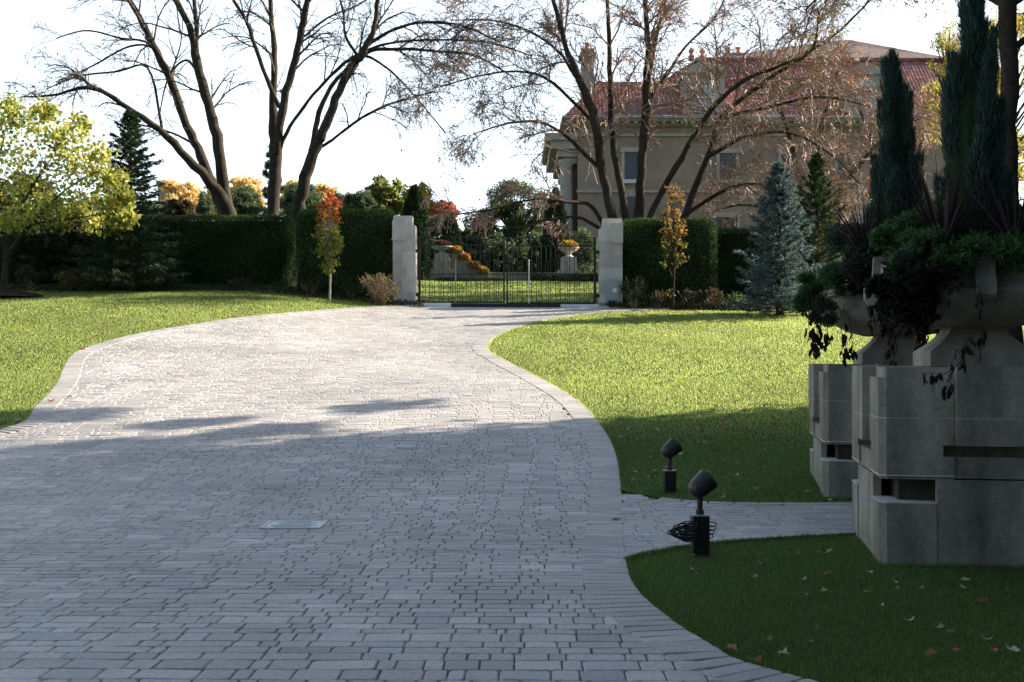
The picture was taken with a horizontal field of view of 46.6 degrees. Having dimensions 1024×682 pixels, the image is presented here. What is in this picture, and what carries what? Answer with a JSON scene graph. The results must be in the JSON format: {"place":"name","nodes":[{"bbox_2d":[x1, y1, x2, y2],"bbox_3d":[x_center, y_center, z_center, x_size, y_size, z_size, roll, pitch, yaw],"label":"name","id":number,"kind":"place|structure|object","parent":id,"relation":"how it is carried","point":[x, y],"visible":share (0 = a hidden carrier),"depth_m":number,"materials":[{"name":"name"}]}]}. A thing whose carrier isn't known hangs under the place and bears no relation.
{"place":"outdoors","nodes":[
{"label":"outdoors","id":0,"kind":"place"},
{"bbox_2d":[0,304,721,681],"bbox_3d":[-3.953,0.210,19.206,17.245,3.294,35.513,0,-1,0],"label":"driveway","id":1,"kind":"structure","parent":0,"point":[112,500],"depth_m":11.38,"materials":[{"name":"grey stone"}]},
{"bbox_2d":[259,520,327,529],"bbox_3d":[-1.986,1.692,10.839,0.540,0.052,0.480,0,-1,0],"label":"access cover","id":2,"kind":"object","parent":1,"relation":"on","point":[295,524],"visible":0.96,"depth_m":10.82,"materials":[{"name":"metal"}]},
{"bbox_2d":[422,303,598,307],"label":"gate stop beam","id":3,"kind":"structure","parent":1,"relation":"on","point":[493,305],"depth_m":35.72,"materials":[{"name":"black paint"}]},
{"bbox_2d":[0,305,817,681],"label":"driveway border","id":4,"kind":"object","parent":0,"point":[620,599],"visible":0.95,"depth_m":10.14,"materials":[{"name":"stone"}]},
{"bbox_2d":[0,278,1023,681],"bbox_3d":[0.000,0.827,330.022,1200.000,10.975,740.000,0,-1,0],"label":"lawn","id":5,"kind":"structure","parent":0,"point":[698,426],"depth_m":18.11,"materials":[{"name":"plant"}]},
{"bbox_2d":[0,290,42,296],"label":"mulch bed","id":6,"kind":"object","parent":5,"relation":"on","point":[12,293],"visible":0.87,"depth_m":33.55,"materials":[{"name":"soil"}]},
{"bbox_2d":[0,92,141,289],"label":"yellow green tree","id":7,"kind":"object","parent":6,"relation":"on","point":[112,177],"visible":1,"depth_m":33.63,"materials":[{"name":"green plant"}]},
{"bbox_2d":[0,172,64,217],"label":"background tree","id":8,"kind":"object","parent":5,"relation":"on","point":[47,183],"visible":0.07,"depth_m":71.16,"materials":[{"name":"yellow plant"}]},
{"bbox_2d":[0,203,71,285],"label":"dark spruce","id":9,"kind":"object","parent":5,"relation":"on","point":[25,256],"visible":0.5,"depth_m":37.09,"materials":[{"name":"green plant"}]},
{"bbox_2d":[0,217,120,283],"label":"clipped hedge","id":10,"kind":"object","parent":5,"relation":"on","point":[56,235],"visible":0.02,"depth_m":39.14,"materials":[{"name":"green plant"}]},
{"bbox_2d":[53,270,79,291],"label":"shrub","id":11,"kind":"object","parent":5,"relation":"on","point":[73,280],"visible":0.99,"depth_m":35.56,"materials":[{"name":"green plant"}]},
{"bbox_2d":[46,212,116,285],"bbox_3d":[-13.617,-2.913,37.639,2.592,2.532,2.346,0,-1,0],"label":"dark spruce","id":12,"kind":"object","parent":5,"relation":"on","point":[72,237],"visible":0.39,"depth_m":37.31,"materials":[{"name":"green plant"}]},
{"bbox_2d":[84,271,102,291],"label":"shrub","id":13,"kind":"object","parent":5,"relation":"on","point":[95,288],"visible":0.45,"depth_m":35.57,"materials":[{"name":"green plant"}]},
{"bbox_2d":[60,197,136,219],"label":"background tree","id":14,"kind":"object","parent":5,"relation":"on","point":[88,206],"visible":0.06,"depth_m":68.66,"materials":[{"name":"green plant"}]},
{"bbox_2d":[65,108,194,291],"bbox_3d":[-11.384,-4.210,35.534,3.730,5.646,4.072,0,-1,-23],"label":"dark spruce","id":15,"kind":"object","parent":5,"relation":"on","point":[129,145],"visible":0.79,"depth_m":35.36,"materials":[{"name":"green plant"}]},
{"bbox_2d":[0,0,268,220],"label":"bare tree","id":16,"kind":"object","parent":5,"relation":"on","point":[219,190],"visible":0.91,"depth_m":42.67,"materials":[{"name":"brown plant"}]},
{"bbox_2d":[157,277,182,290],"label":"shrub","id":17,"kind":"object","parent":5,"relation":"on","point":[171,282],"visible":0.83,"depth_m":35.79,"materials":[{"name":"green plant"}]},
{"bbox_2d":[157,177,201,209],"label":"background tree","id":18,"kind":"object","parent":5,"relation":"on","point":[176,189],"visible":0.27,"depth_m":84.63,"materials":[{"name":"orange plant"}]},
{"bbox_2d":[161,198,197,216],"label":"background tree","id":19,"kind":"object","parent":5,"relation":"on","point":[182,206],"visible":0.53,"depth_m":61.61,"materials":[{"name":"green plant"}]},
{"bbox_2d":[194,190,215,220],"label":"background pine","id":20,"kind":"object","parent":5,"relation":"on","point":[204,204],"visible":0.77,"depth_m":65.93,"materials":[{"name":"green plant"}]},
{"bbox_2d":[117,212,297,285],"bbox_3d":[-9.958,-2.868,38.845,5.750,2.636,1.592,0,-1,0],"label":"clipped hedge","id":21,"kind":"object","parent":5,"relation":"on","point":[256,248],"visible":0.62,"depth_m":38.32,"materials":[{"name":"green plant"}]},
{"bbox_2d":[226,277,252,290],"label":"shrub","id":22,"kind":"object","parent":5,"relation":"on","point":[239,282],"visible":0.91,"depth_m":35.81,"materials":[{"name":"green plant"}]},
{"bbox_2d":[230,185,262,215],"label":"background pine","id":23,"kind":"object","parent":5,"relation":"on","point":[244,201],"visible":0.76,"depth_m":59.81,"materials":[{"name":"green plant"}]},
{"bbox_2d":[229,175,266,214],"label":"background tree","id":24,"kind":"object","parent":5,"relation":"on","point":[253,183],"visible":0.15,"depth_m":89.46,"materials":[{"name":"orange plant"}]},
{"bbox_2d":[259,145,285,220],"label":"tall pine","id":25,"kind":"object","parent":5,"relation":"on","point":[264,189],"visible":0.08,"depth_m":74.94,"materials":[{"name":"green plant"}]},
{"bbox_2d":[279,177,296,217],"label":"background tree","id":26,"kind":"object","parent":5,"relation":"on","point":[281,196],"visible":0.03,"depth_m":91.80,"materials":[{"name":"yellow plant"}]},
{"bbox_2d":[279,182,323,216],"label":"background pine","id":27,"kind":"object","parent":5,"relation":"on","point":[311,201],"visible":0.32,"depth_m":59.66,"materials":[{"name":"green plant"}]},
{"bbox_2d":[294,277,324,295],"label":"shrub","id":28,"kind":"object","parent":5,"relation":"on","point":[302,285],"visible":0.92,"depth_m":35.88,"materials":[{"name":"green plant"}]},
{"bbox_2d":[314,183,339,211],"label":"background tree","id":29,"kind":"object","parent":5,"relation":"on","point":[323,187],"visible":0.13,"depth_m":69.56,"materials":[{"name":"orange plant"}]},
{"bbox_2d":[311,188,344,302],"bbox_3d":[-5.324,-2.747,34.684,0.997,3.459,0.999,-1,-1,39],"label":"columnar tree","id":30,"kind":"object","parent":5,"relation":"on","point":[332,240],"visible":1,"depth_m":34.58,"materials":[{"name":"green plant"}]},
{"bbox_2d":[322,191,344,209],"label":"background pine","id":31,"kind":"object","parent":5,"relation":"on","point":[339,195],"visible":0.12,"depth_m":59.65,"materials":[{"name":"green plant"}]},
{"bbox_2d":[294,207,396,301],"bbox_3d":[-5.168,-2.586,37.337,3.200,3.253,1.759,0,-1,0],"label":"clipped hedge","id":32,"kind":"object","parent":5,"relation":"on","point":[367,248],"visible":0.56,"depth_m":36.72,"materials":[{"name":"green plant"}]},
{"bbox_2d":[336,285,361,299],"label":"shrub","id":33,"kind":"object","parent":5,"relation":"on","point":[351,291],"visible":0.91,"depth_m":35.82,"materials":[{"name":"green plant"}]},
{"bbox_2d":[339,188,378,210],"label":"tree","id":34,"kind":"object","parent":5,"relation":"on","point":[359,198],"visible":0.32,"depth_m":57.77,"materials":[{"name":"green plant"}]},
{"bbox_2d":[358,272,401,305],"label":"shrub","id":35,"kind":"object","parent":5,"relation":"on","point":[379,297],"visible":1,"depth_m":35.06,"materials":[{"name":"brown plant"}]},
{"bbox_2d":[363,174,408,215],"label":"background tree","id":36,"kind":"object","parent":5,"relation":"on","point":[385,193],"visible":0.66,"depth_m":65.58,"materials":[{"name":"green plant"}]},
{"bbox_2d":[199,0,579,215],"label":"bare tree","id":37,"kind":"object","parent":5,"relation":"on","point":[277,137],"visible":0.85,"depth_m":42.01,"materials":[{"name":"brown plant"}]},
{"bbox_2d":[0,282,788,310],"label":"ground cover","id":38,"kind":"object","parent":5,"relation":"on","point":[621,304],"visible":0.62,"depth_m":35.69,"materials":[{"name":"green plant"}]},
{"bbox_2d":[649,289,666,308],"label":"shrub","id":39,"kind":"object","parent":38,"relation":"on","point":[659,300],"visible":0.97,"depth_m":35.13,"materials":[{"name":"brown plant"}]},
{"bbox_2d":[392,216,416,303],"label":"gate pillar","id":40,"kind":"structure","parent":5,"relation":"on","point":[404,234],"depth_m":36.44,"materials":[{"name":"stone"}]},
{"bbox_2d":[416,235,504,302],"bbox_3d":[-1.621,-2.209,36.617,2.799,2.145,0.098,0,-1,0],"label":"gate leaf","id":41,"kind":"object","parent":40,"relation":"attached to","point":[418,251],"visible":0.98,"depth_m":36.62,"materials":[{"name":"black paint"}]},
{"bbox_2d":[401,183,431,279],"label":"arborvitae","id":42,"kind":"object","parent":5,"relation":"on","point":[413,200],"visible":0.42,"depth_m":47.30,"materials":[{"name":"green plant"}]},
{"bbox_2d":[399,180,436,215],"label":"background tree","id":43,"kind":"object","parent":5,"relation":"on","point":[422,192],"visible":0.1,"depth_m":67.76,"materials":[{"name":"green plant"}]},
{"bbox_2d":[290,0,568,280],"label":"bare tree","id":44,"kind":"object","parent":5,"relation":"on","point":[318,137],"visible":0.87,"depth_m":40.40,"materials":[{"name":"brown plant"}]},
{"bbox_2d":[427,215,443,268],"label":"tree","id":45,"kind":"object","parent":5,"relation":"on","point":[434,239],"visible":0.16,"depth_m":55.24,"materials":[{"name":"green plant"}]},
{"bbox_2d":[430,246,453,279],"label":"garden urn","id":46,"kind":"object","parent":5,"relation":"on","point":[438,257],"visible":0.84,"depth_m":48.59,"materials":[{"name":"stone"}]},
{"bbox_2d":[429,199,460,222],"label":"background tree","id":47,"kind":"object","parent":5,"relation":"on","point":[447,206],"visible":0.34,"depth_m":63.77,"materials":[{"name":"red plant"}]},
{"bbox_2d":[437,213,463,258],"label":"arborvitae","id":48,"kind":"object","parent":5,"relation":"on","point":[455,230],"visible":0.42,"depth_m":53.31,"materials":[{"name":"green plant"}]},
{"bbox_2d":[451,251,463,277],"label":"planter step","id":49,"kind":"object","parent":5,"relation":"on","point":[453,256],"visible":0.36,"depth_m":49.00,"materials":[{"name":"stone"}]},
{"bbox_2d":[463,259,471,277],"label":"planter step","id":50,"kind":"object","parent":5,"relation":"on","point":[464,269],"visible":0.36,"depth_m":49.02,"materials":[{"name":"stone"}]},
{"bbox_2d":[436,275,502,280],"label":"clipped hedge","id":51,"kind":"object","parent":5,"relation":"on","point":[477,279],"visible":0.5,"depth_m":48.31,"materials":[{"name":"green plant"}]},
{"bbox_2d":[460,223,480,262],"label":"background pine","id":52,"kind":"object","parent":5,"relation":"on","point":[468,231],"visible":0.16,"depth_m":55.67,"materials":[{"name":"green plant"}]},
{"bbox_2d":[462,206,505,260],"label":"tree","id":53,"kind":"object","parent":5,"relation":"on","point":[488,233],"visible":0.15,"depth_m":56.59,"materials":[{"name":"green plant"}]},
{"bbox_2d":[477,231,516,271],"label":"background pine","id":54,"kind":"object","parent":5,"relation":"on","point":[485,255],"visible":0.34,"depth_m":54.14,"materials":[{"name":"green plant"}]},
{"bbox_2d":[428,272,597,279],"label":"garden wall","id":55,"kind":"structure","parent":5,"relation":"on","point":[525,277],"depth_m":49.55,"materials":[{"name":"stone"}]},
{"bbox_2d":[483,177,549,271],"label":"tree","id":56,"kind":"object","parent":5,"relation":"on","point":[512,216],"visible":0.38,"depth_m":57.10,"materials":[{"name":"green plant"}]},
{"bbox_2d":[521,228,541,271],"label":"background pine","id":57,"kind":"object","parent":5,"relation":"on","point":[533,241],"visible":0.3,"depth_m":54.60,"materials":[{"name":"green plant"}]},
{"bbox_2d":[539,188,571,271],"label":"arborvitae","id":58,"kind":"object","parent":5,"relation":"on","point":[559,210],"visible":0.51,"depth_m":52.19,"materials":[{"name":"green plant"}]},
{"bbox_2d":[527,272,597,280],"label":"clipped hedge","id":59,"kind":"object","parent":5,"relation":"on","point":[558,277],"visible":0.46,"depth_m":48.09,"materials":[{"name":"green plant"}]},
{"bbox_2d":[557,247,580,278],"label":"garden urn","id":60,"kind":"object","parent":5,"relation":"on","point":[564,259],"visible":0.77,"depth_m":48.60,"materials":[{"name":"stone"}]},
{"bbox_2d":[569,226,597,271],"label":"background pine","id":61,"kind":"object","parent":5,"relation":"on","point":[581,232],"visible":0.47,"depth_m":56.51,"materials":[{"name":"green plant"}]},
{"bbox_2d":[598,218,622,305],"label":"gate pillar","id":62,"kind":"structure","parent":5,"relation":"on","point":[610,248],"depth_m":36.44,"materials":[{"name":"stone"}]},
{"bbox_2d":[506,236,599,303],"bbox_3d":[1.273,-2.169,36.616,2.894,2.129,0.098,0,-1,0],"label":"gate leaf","id":63,"kind":"object","parent":62,"relation":"attached to","point":[595,252],"visible":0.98,"depth_m":36.62,"materials":[{"name":"black paint"}]},
{"bbox_2d":[606,279,618,302],"bbox_3d":[3.052,-1.333,36.215,0.376,1.108,0.216,0,-1,0],"label":"control box","id":64,"kind":"object","parent":62,"relation":"attached to","point":[612,293],"visible":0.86,"depth_m":36.12,"materials":[{"name":"grey paint"}]},
{"bbox_2d":[607,280,617,298],"bbox_3d":[3.052,-1.560,36.119,0.316,0.578,0.009,0,-1,0],"label":"door","id":65,"kind":"structure","parent":64,"relation":"in","point":[611,284],"depth_m":36.11,"materials":[{"name":"grey paint"}]},
{"bbox_2d":[618,275,648,308],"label":"shrub","id":66,"kind":"object","parent":5,"relation":"on","point":[637,292],"visible":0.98,"depth_m":35.23,"materials":[{"name":"green plant"}]},
{"bbox_2d":[378,0,947,250],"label":"spreading tree","id":67,"kind":"object","parent":5,"relation":"on","point":[589,103],"visible":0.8,"depth_m":41.02,"materials":[{"name":"brown plant"}]},
{"bbox_2d":[622,216,720,303],"bbox_3d":[4.872,-2.428,37.630,3.257,3.044,1.798,0,-1,0],"label":"clipped hedge","id":68,"kind":"object","parent":5,"relation":"on","point":[643,251],"visible":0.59,"depth_m":37.01,"materials":[{"name":"green plant"}]},
{"bbox_2d":[661,438,681,492],"bbox_3d":[1.734,1.360,12.903,0.230,0.622,0.199,0,-1,0],"label":"garden spotlight","id":69,"kind":"object","parent":5,"relation":"on","point":[671,448],"visible":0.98,"depth_m":12.82,"materials":[{"name":"black paint"}]},
{"bbox_2d":[658,183,689,309],"bbox_3d":[4.755,-2.729,34.819,0.913,3.859,0.895,0,-1,0],"label":"columnar tree","id":70,"kind":"object","parent":5,"relation":"on","point":[672,232],"visible":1,"depth_m":34.80,"materials":[{"name":"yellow plant"}]},
{"bbox_2d":[677,287,700,308],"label":"shrub","id":71,"kind":"object","parent":5,"relation":"on","point":[687,295],"visible":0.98,"depth_m":35.16,"materials":[{"name":"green plant"}]},
{"bbox_2d":[688,469,717,557],"bbox_3d":[1.494,1.361,9.312,0.230,0.707,0.199,0,-1,0],"label":"garden spotlight","id":72,"kind":"object","parent":5,"relation":"on","point":[702,484],"visible":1,"depth_m":9.23,"materials":[{"name":"black paint"}]},
{"bbox_2d":[667,521,716,541],"bbox_3d":[1.396,1.477,9.210,0.394,0.159,0.071,0,-1,0],"label":"cable coil","id":73,"kind":"object","parent":72,"relation":"hanging from","point":[688,528],"visible":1,"depth_m":9.20,"materials":[{"name":"black rubber"}]},
{"bbox_2d":[698,287,724,308],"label":"shrub","id":74,"kind":"object","parent":5,"relation":"on","point":[711,298],"visible":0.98,"depth_m":35.12,"materials":[{"name":"brown plant"}]},
{"bbox_2d":[724,291,750,309],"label":"shrub","id":75,"kind":"object","parent":5,"relation":"on","point":[732,297],"visible":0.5,"depth_m":35.20,"materials":[{"name":"green plant"}]},
{"bbox_2d":[542,40,954,271],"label":"stone mansion","id":76,"kind":"structure","parent":5,"relation":"on","point":[673,138],"depth_m":70.15,"materials":[{"name":"beige stone"}]},
{"bbox_2d":[722,160,826,315],"bbox_3d":[7.620,-2.867,33.605,3.466,4.508,2.866,1,-1,-37],"label":"blue spruce","id":77,"kind":"object","parent":5,"relation":"on","point":[779,202],"visible":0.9,"depth_m":33.28,"materials":[{"name":"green plant"}]},
{"bbox_2d":[714,226,839,297],"bbox_3d":[8.714,-2.524,39.581,4.376,2.706,1.470,0,-1,0],"label":"clipped hedge","id":78,"kind":"object","parent":5,"relation":"on","point":[728,273],"visible":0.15,"depth_m":39.12,"materials":[{"name":"green plant"}]},
{"bbox_2d":[784,151,847,295],"bbox_3d":[9.706,-3.571,37.743,3.126,4.935,2.898,0,-1,30],"label":"dark spruce","id":79,"kind":"object","parent":5,"relation":"on","point":[817,188],"visible":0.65,"depth_m":37.32,"materials":[{"name":"green plant"}]},
{"bbox_2d":[691,8,942,227],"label":"spreading tree","id":80,"kind":"object","parent":5,"relation":"on","point":[715,201],"visible":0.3,"depth_m":49.46,"materials":[{"name":"brown plant"}]},
{"bbox_2d":[808,364,912,498],"bbox_3d":[4.270,0.988,13.267,1.810,1.465,1.810,0,-1,9],"label":"stone pedestal","id":81,"kind":"object","parent":5,"relation":"on","point":[834,467],"visible":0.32,"depth_m":12.56,"materials":[{"name":"stone"}]},
{"bbox_2d":[823,285,936,363],"bbox_3d":[4.270,-0.194,13.284,1.468,0.899,1.468,0,-1,-22],"label":"stone urn","id":82,"kind":"object","parent":81,"relation":"on","point":[875,349],"visible":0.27,"depth_m":12.95,"materials":[{"name":"stone"}]},
{"bbox_2d":[804,288,894,366],"bbox_3d":[3.538,-0.213,12.441,0.980,0.983,0.139,0,-1,0],"label":"dead vine","id":83,"kind":"object","parent":82,"relation":"hanging from","point":[814,337],"visible":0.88,"depth_m":12.44,"materials":[{"name":"black plant"}]},
{"bbox_2d":[820,191,890,260],"bbox_3d":[3.794,-1.261,12.857,0.862,0.780,1.022,0,-1,9],"label":"cordyline","id":84,"kind":"object","parent":82,"relation":"in","point":[851,233],"visible":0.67,"depth_m":12.82,"materials":[{"name":"brown plant"}]},
{"bbox_2d":[862,45,925,223],"bbox_3d":[4.294,-1.894,13.323,0.694,2.912,0.648,0,-1,0],"label":"juniper","id":85,"kind":"object","parent":82,"relation":"in","point":[897,137],"visible":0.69,"depth_m":13.26,"materials":[{"name":"green plant"}]},
{"bbox_2d":[835,237,963,333],"bbox_3d":[3.474,-0.598,11.022,1.047,1.140,4.679,0,-1,17],"label":"plant","id":86,"kind":"object","parent":82,"relation":"in","point":[904,289],"visible":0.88,"depth_m":9.05,"materials":[{"name":"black plant"}]},
{"bbox_2d":[791,260,854,328],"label":"trailing fern","id":87,"kind":"object","parent":86,"relation":"on","point":[807,280],"visible":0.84,"depth_m":12.85,"materials":[{"name":"green plant"}]},
{"bbox_2d":[820,196,932,255],"bbox_3d":[4.199,-1.243,13.248,1.499,0.850,0.994,0,-1,0],"label":"round shrub in urn","id":88,"kind":"object","parent":86,"relation":"on","point":[835,240],"visible":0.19,"depth_m":13.19,"materials":[{"name":"green plant"}]},
{"bbox_2d":[883,318,940,365],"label":"dead vine","id":89,"kind":"object","parent":86,"relation":"hanging from","point":[921,338],"visible":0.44,"depth_m":12.34,"materials":[{"name":"black plant"}]},
{"bbox_2d":[729,0,1023,343],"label":"yellow willow","id":90,"kind":"object","parent":5,"relation":"on","point":[1010,46],"visible":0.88,"depth_m":17.45,"materials":[{"name":"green plant"}]},
{"bbox_2d":[806,31,960,164],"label":"spreading tree","id":91,"kind":"object","parent":5,"relation":"on","point":[917,145],"visible":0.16,"depth_m":54.11,"materials":[{"name":"brown plant"}]},
{"bbox_2d":[852,366,1023,567],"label":"stone pedestal","id":92,"kind":"object","parent":5,"relation":"on","point":[939,480],"visible":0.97,"depth_m":8.88,"materials":[{"name":"stone"}]},
{"bbox_2d":[864,247,1023,365],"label":"stone urn","id":93,"kind":"object","parent":92,"relation":"on","point":[1002,294],"visible":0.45,"depth_m":9.23,"materials":[{"name":"stone"}]},
{"bbox_2d":[878,147,1011,242],"bbox_3d":[3.497,-1.140,9.248,1.029,0.752,0.971,0,-1,0],"label":"cordyline","id":94,"kind":"object","parent":93,"relation":"in","point":[947,218],"visible":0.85,"depth_m":9.28,"materials":[{"name":"brown plant"}]},
{"bbox_2d":[867,191,1023,272],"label":"potted plant","id":95,"kind":"object","parent":93,"relation":"in","point":[908,231],"visible":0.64,"depth_m":9.08,"materials":[{"name":"green plant"}]},
{"bbox_2d":[960,155,1023,236],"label":"cordyline","id":96,"kind":"object","parent":95,"relation":"on","point":[1001,218],"visible":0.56,"depth_m":9.46,"materials":[{"name":"brown plant"}]},
{"bbox_2d":[922,280,987,400],"bbox_3d":[3.206,-0.008,8.632,0.502,0.890,0.211,0,-1,0],"label":"dead vine","id":97,"kind":"object","parent":93,"relation":"hanging from","point":[933,380],"visible":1,"depth_m":8.61,"materials":[{"name":"black plant"}]},
{"bbox_2d":[930,0,1016,245],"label":"juniper","id":98,"kind":"object","parent":93,"relation":"in","point":[971,103],"visible":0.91,"depth_m":9.65,"materials":[{"name":"green plant"}]},
{"bbox_2d":[920,19,958,166],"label":"background tree","id":99,"kind":"object","parent":5,"relation":"on","point":[941,43],"visible":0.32,"depth_m":48.23,"materials":[{"name":"yellow plant"}]},
{"bbox_2d":[936,3,1023,197],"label":"background tree","id":100,"kind":"object","parent":5,"relation":"on","point":[1020,138],"visible":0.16,"depth_m":45.74,"materials":[{"name":"yellow plant"}]},
{"bbox_2d":[0,0,1023,235],"label":"sky","id":101,"kind":"structure","parent":0,"point":[350,162],"materials":[{"name":"white"}]},
{"bbox_2d":[601,494,854,564],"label":"garden path","id":102,"kind":"structure","parent":0,"point":[737,521],"depth_m":11.14,"materials":[{"name":"grey stone"}]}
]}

